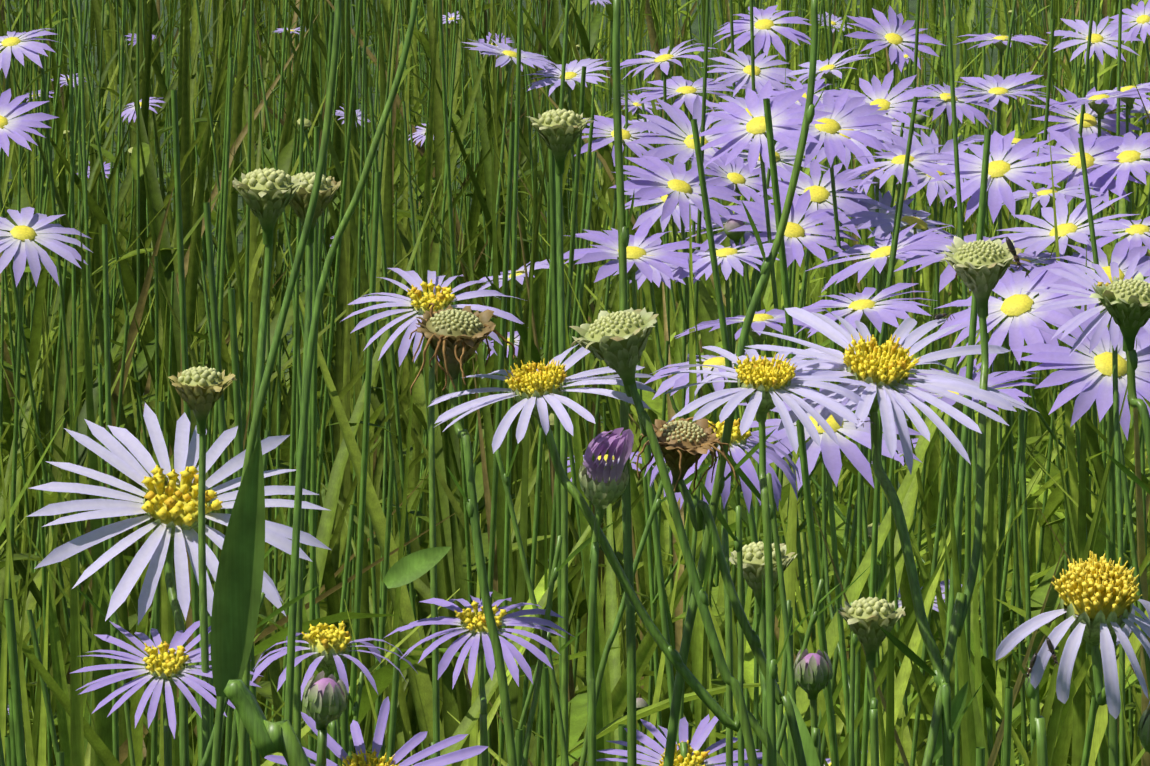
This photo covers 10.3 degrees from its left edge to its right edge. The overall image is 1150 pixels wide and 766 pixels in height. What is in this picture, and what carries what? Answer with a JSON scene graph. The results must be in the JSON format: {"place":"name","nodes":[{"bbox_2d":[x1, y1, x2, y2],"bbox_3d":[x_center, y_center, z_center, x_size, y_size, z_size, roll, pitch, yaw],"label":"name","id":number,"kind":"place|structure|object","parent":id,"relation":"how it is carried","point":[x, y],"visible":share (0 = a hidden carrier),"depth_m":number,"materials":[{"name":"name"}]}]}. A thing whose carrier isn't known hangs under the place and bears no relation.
{"place":"outdoors","nodes":[
{"label":"outdoors","id":0,"kind":"place"},
{"bbox_2d":[0,0,1149,765],"bbox_3d":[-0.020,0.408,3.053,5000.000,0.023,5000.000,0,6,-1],"label":"meadow ground","id":1,"kind":"structure","parent":0,"point":[696,26],"depth_m":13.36,"materials":[{"name":"green plant"}]},
{"bbox_2d":[69,581,135,765],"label":"stem","id":2,"kind":"object","parent":1,"relation":"on","point":[126,707],"visible":0.79,"depth_m":1.12,"materials":[{"name":"green plant"}]},
{"bbox_2d":[71,621,263,765],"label":"aster","id":3,"kind":"object","parent":1,"relation":"on","point":[165,669],"visible":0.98,"depth_m":0.99,"materials":[{"name":"purple plant"}]},
{"bbox_2d":[26,403,330,765],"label":"aster","id":4,"kind":"object","parent":1,"relation":"on","point":[168,507],"visible":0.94,"depth_m":1.01,"materials":[{"name":"purple plant"}]},
{"bbox_2d":[168,366,236,765],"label":"seed head","id":5,"kind":"object","parent":1,"relation":"on","point":[200,390],"visible":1,"depth_m":0.99},
{"bbox_2d":[220,525,292,752],"bbox_3d":[-0.070,0.322,1.112,0.050,0.598,0.005,-3,7,-30],"label":"stem","id":6,"kind":"object","parent":1,"relation":"on","point":[265,556],"visible":0.08,"depth_m":1.09,"materials":[{"name":"green plant"}]},
{"bbox_2d":[200,585,319,765],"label":"stem","id":7,"kind":"object","parent":1,"relation":"on","point":[206,757],"visible":0.46,"depth_m":0.91,"materials":[{"name":"green plant"}]},
{"bbox_2d":[224,679,310,765],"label":"plant stem","id":8,"kind":"object","parent":1,"relation":"on","point":[267,737],"visible":1,"depth_m":0.71,"materials":[{"name":"green plant"}]},
{"bbox_2d":[210,438,264,696],"bbox_3d":[-0.039,0.022,0.747,0.006,0.030,0.002,0,6,-1],"label":"leaf","id":9,"kind":"object","parent":8,"relation":"attached to","point":[237,596],"visible":0.96,"depth_m":0.75,"materials":[{"name":"green plant"}]},
{"bbox_2d":[232,168,305,765],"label":"seed head","id":10,"kind":"object","parent":1,"relation":"on","point":[267,194],"visible":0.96,"depth_m":0.92},
{"bbox_2d":[211,0,340,765],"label":"tall stem","id":11,"kind":"object","parent":1,"relation":"on","point":[250,447],"visible":0.73,"depth_m":0.89,"materials":[{"name":"green plant"}]},
{"bbox_2d":[289,172,340,742],"bbox_3d":[-0.044,0.295,1.065,0.011,0.660,0.038,0,6,4],"label":"seed head","id":12,"kind":"object","parent":1,"relation":"on","point":[300,200],"visible":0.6,"depth_m":1.04},
{"bbox_2d":[302,671,347,765],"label":"bud","id":13,"kind":"object","parent":1,"relation":"on","point":[324,700],"visible":1,"depth_m":0.80,"materials":[{"name":"green plant"}]},
{"bbox_2d":[251,621,416,764],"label":"aster","id":14,"kind":"object","parent":1,"relation":"on","point":[329,650],"visible":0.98,"depth_m":0.99,"materials":[{"name":"purple plant"}]},
{"bbox_2d":[335,671,363,758],"bbox_3d":[-0.047,0.335,1.022,0.004,0.590,0.036,6,8,45],"label":"stem","id":15,"kind":"object","parent":1,"relation":"on","point":[355,709],"visible":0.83,"depth_m":1.00,"materials":[{"name":"green plant"}]},
{"bbox_2d":[282,0,417,765],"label":"tall stem","id":16,"kind":"object","parent":1,"relation":"on","point":[289,688],"visible":1,"depth_m":0.94,"materials":[{"name":"green plant"}]},
{"bbox_2d":[264,697,488,765],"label":"aster","id":17,"kind":"object","parent":1,"relation":"on","point":[361,756],"visible":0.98,"depth_m":0.81,"materials":[{"name":"purple plant"}]},
{"bbox_2d":[340,268,526,741],"bbox_3d":[-0.021,0.301,1.102,0.030,0.641,0.041,-4,7,-34],"label":"aster","id":18,"kind":"object","parent":1,"relation":"on","point":[438,295],"visible":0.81,"depth_m":1.07,"materials":[{"name":"purple plant"}]},
{"bbox_2d":[429,741,439,758],"bbox_3d":[0.005,0.347,0.837,0.057,0.605,0.009,2,6,19],"label":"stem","id":19,"kind":"object","parent":1,"relation":"on","point":[435,754],"visible":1,"depth_m":0.81,"materials":[{"name":"green plant"}]},
{"bbox_2d":[409,303,516,765],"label":"seed head","id":20,"kind":"object","parent":1,"relation":"on","point":[455,338],"visible":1,"depth_m":0.78},
{"bbox_2d":[384,592,573,765],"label":"aster","id":21,"kind":"object","parent":1,"relation":"on","point":[473,628],"visible":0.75,"depth_m":0.94,"materials":[{"name":"purple plant"}]},
{"bbox_2d":[0,599,1012,765],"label":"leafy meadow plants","id":22,"kind":"object","parent":1,"relation":"on","point":[15,747],"visible":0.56,"depth_m":1.04,"materials":[{"name":"green plant"}]},
{"bbox_2d":[495,442,568,765],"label":"stem","id":23,"kind":"object","parent":1,"relation":"on","point":[505,479],"visible":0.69,"depth_m":1.00,"materials":[{"name":"green plant"}]},
{"bbox_2d":[507,627,586,765],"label":"stem","id":24,"kind":"object","parent":1,"relation":"on","point":[526,706],"visible":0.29,"depth_m":1.13,"materials":[{"name":"green plant"}]},
{"bbox_2d":[526,108,593,765],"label":"seed head","id":25,"kind":"object","parent":1,"relation":"on","point":[559,130],"visible":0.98,"depth_m":1.14},
{"bbox_2d":[521,522,613,765],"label":"stem","id":26,"kind":"object","parent":1,"relation":"on","point":[555,570],"visible":0.98,"depth_m":0.95,"materials":[{"name":"green plant"}]},
{"bbox_2d":[0,0,1149,765],"bbox_3d":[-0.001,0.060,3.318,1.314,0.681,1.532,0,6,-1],"label":"meadow plants","id":27,"kind":"object","parent":1,"relation":"on","point":[1140,18],"visible":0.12,"depth_m":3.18,"materials":[{"name":"green plant"}]},
{"bbox_2d":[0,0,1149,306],"bbox_3d":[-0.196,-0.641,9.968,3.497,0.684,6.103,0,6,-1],"label":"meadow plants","id":28,"kind":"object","parent":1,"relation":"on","point":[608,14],"visible":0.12,"depth_m":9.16,"materials":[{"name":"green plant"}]},
{"bbox_2d":[0,5,1149,765],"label":"daisy flowers","id":29,"kind":"object","parent":1,"relation":"on","point":[844,121],"visible":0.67,"depth_m":2.14,"materials":[{"name":"purple plant"}]},
{"bbox_2d":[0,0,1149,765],"bbox_3d":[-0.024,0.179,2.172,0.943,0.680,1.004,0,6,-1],"label":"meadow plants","id":30,"kind":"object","parent":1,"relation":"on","point":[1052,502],"visible":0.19,"depth_m":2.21,"materials":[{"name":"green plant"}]},
{"bbox_2d":[27,90,1149,765],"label":"meadow plants","id":31,"kind":"object","parent":1,"relation":"on","point":[385,676],"visible":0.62,"depth_m":1.38,"materials":[{"name":"green plant"}]},
{"bbox_2d":[578,427,633,765],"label":"flower bud","id":32,"kind":"object","parent":1,"relation":"on","point":[602,486],"visible":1,"depth_m":0.77,"materials":[{"name":"purple plant"}]},
{"bbox_2d":[428,344,785,765],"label":"aster","id":33,"kind":"object","parent":1,"relation":"on","point":[537,393],"visible":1,"depth_m":0.78,"materials":[{"name":"purple plant"}]},
{"bbox_2d":[612,0,636,765],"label":"tall stem","id":34,"kind":"object","parent":1,"relation":"on","point":[623,237],"visible":0.94,"depth_m":0.79,"materials":[{"name":"green plant"}]},
{"bbox_2d":[579,457,717,765],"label":"stem","id":35,"kind":"object","parent":1,"relation":"on","point":[658,501],"visible":0.83,"depth_m":0.93,"materials":[{"name":"green plant"}]},
{"bbox_2d":[569,307,758,765],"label":"seed head","id":36,"kind":"object","parent":1,"relation":"on","point":[617,341],"visible":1,"depth_m":0.77},
{"bbox_2d":[587,714,761,765],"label":"aster","id":37,"kind":"object","parent":1,"relation":"on","point":[686,754],"visible":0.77,"depth_m":0.95,"materials":[{"name":"purple plant"}]},
{"bbox_2d":[383,547,967,765],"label":"leaves","id":38,"kind":"object","parent":1,"relation":"on","point":[409,568],"visible":0.73,"depth_m":0.94,"materials":[{"name":"green plant"}]},
{"bbox_2d":[676,464,701,749],"bbox_3d":[0.011,0.318,1.035,0.005,0.621,0.031,4,7,31],"label":"stem","id":39,"kind":"object","parent":1,"relation":"on","point":[696,497],"visible":0.38,"depth_m":1.01,"materials":[{"name":"green plant"}]},
{"bbox_2d":[694,471,743,765],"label":"stem","id":40,"kind":"object","parent":1,"relation":"on","point":[737,539],"visible":0.71,"depth_m":0.88,"materials":[{"name":"green plant"}]},
{"bbox_2d":[632,416,806,765],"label":"withered seed head","id":41,"kind":"object","parent":1,"relation":"on","point":[685,445],"visible":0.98,"depth_m":0.78,"materials":[{"name":"brown plant"}]},
{"bbox_2d":[644,418,800,765],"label":"aster","id":42,"kind":"object","parent":1,"relation":"on","point":[738,445],"visible":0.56,"depth_m":0.94,"materials":[{"name":"purple plant"}]},
{"bbox_2d":[663,0,827,765],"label":"tall stem","id":43,"kind":"object","parent":1,"relation":"on","point":[720,479],"visible":0.88,"depth_m":0.79,"materials":[{"name":"green plant"}]},
{"bbox_2d":[727,454,797,765],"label":"stem","id":44,"kind":"object","parent":1,"relation":"on","point":[746,480],"visible":0.81,"depth_m":0.91,"materials":[{"name":"green plant"}]},
{"bbox_2d":[729,541,796,765],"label":"seed head","id":45,"kind":"object","parent":1,"relation":"on","point":[753,561],"visible":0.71,"depth_m":0.92},
{"bbox_2d":[661,346,872,765],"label":"aster","id":46,"kind":"object","parent":1,"relation":"on","point":[765,386],"visible":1,"depth_m":0.77,"materials":[{"name":"purple plant"}]},
{"bbox_2d":[776,584,838,753],"bbox_3d":[0.027,0.331,1.004,0.008,0.602,0.033,5,8,42],"label":"stem","id":47,"kind":"object","parent":1,"relation":"on","point":[782,690],"visible":0.56,"depth_m":0.98,"materials":[{"name":"green plant"}]},
{"bbox_2d":[794,648,832,765],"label":"bud","id":48,"kind":"object","parent":1,"relation":"on","point":[813,674],"visible":0.94,"depth_m":0.92,"materials":[{"name":"green plant"}]},
{"bbox_2d":[776,564,871,752],"bbox_3d":[0.015,0.330,0.993,0.063,0.606,0.005,-3,7,-23],"label":"stem","id":49,"kind":"object","parent":1,"relation":"on","point":[813,617],"visible":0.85,"depth_m":0.97,"materials":[{"name":"green plant"}]},
{"bbox_2d":[848,571,887,765],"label":"grass","id":50,"kind":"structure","parent":1,"relation":"on","point":[854,640],"depth_m":0.98,"materials":[{"name":"green plant"}]},
{"bbox_2d":[838,597,905,765],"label":"seed head","id":51,"kind":"object","parent":1,"relation":"on","point":[863,617],"visible":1,"depth_m":0.94},
{"bbox_2d":[745,307,1039,765],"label":"aster","id":52,"kind":"object","parent":1,"relation":"on","point":[884,370],"visible":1,"depth_m":0.78,"materials":[{"name":"purple plant"}]},
{"bbox_2d":[922,236,1021,765],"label":"seed head","id":53,"kind":"object","parent":1,"relation":"on","point":[980,267],"visible":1,"depth_m":0.78},
{"bbox_2d":[1006,237,1028,276],"bbox_3d":[0.053,-0.015,0.773,0.003,0.005,0.003,0,6,-1],"label":"bug on seedhead","id":54,"kind":"object","parent":53,"relation":"attached to","point":[1011,247],"visible":1,"depth_m":0.77,"materials":[{"name":"black plant"}]},
{"bbox_2d":[1002,625,1047,765],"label":"stem","id":55,"kind":"object","parent":1,"relation":"on","point":[1038,730],"visible":0.75,"depth_m":0.74,"materials":[{"name":"green plant"}]},
{"bbox_2d":[995,550,1149,765],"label":"daisy flower","id":56,"kind":"object","parent":1,"relation":"on","point":[1098,600],"visible":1,"depth_m":0.72,"materials":[{"name":"purple plant"}]},
{"bbox_2d":[1023,637,1058,686],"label":"flower bugs","id":57,"kind":"object","parent":56,"relation":"attached to","point":[1051,650],"visible":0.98,"depth_m":0.72,"materials":[{"name":"grey plant"}]},
{"bbox_2d":[1025,252,1149,765],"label":"aster","id":58,"kind":"object","parent":1,"relation":"on","point":[1102,319],"visible":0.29,"depth_m":1.40,"materials":[{"name":"purple plant"}]},
{"bbox_2d":[1090,272,1149,493],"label":"seed head","id":59,"kind":"object","parent":1,"relation":"on","point":[1126,303],"visible":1,"depth_m":0.80},
{"bbox_2d":[1137,706,1149,752],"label":"leaf","id":60,"kind":"object","parent":1,"relation":"on","point":[1143,733],"visible":1,"depth_m":0.80,"materials":[{"name":"green plant"}]}
]}

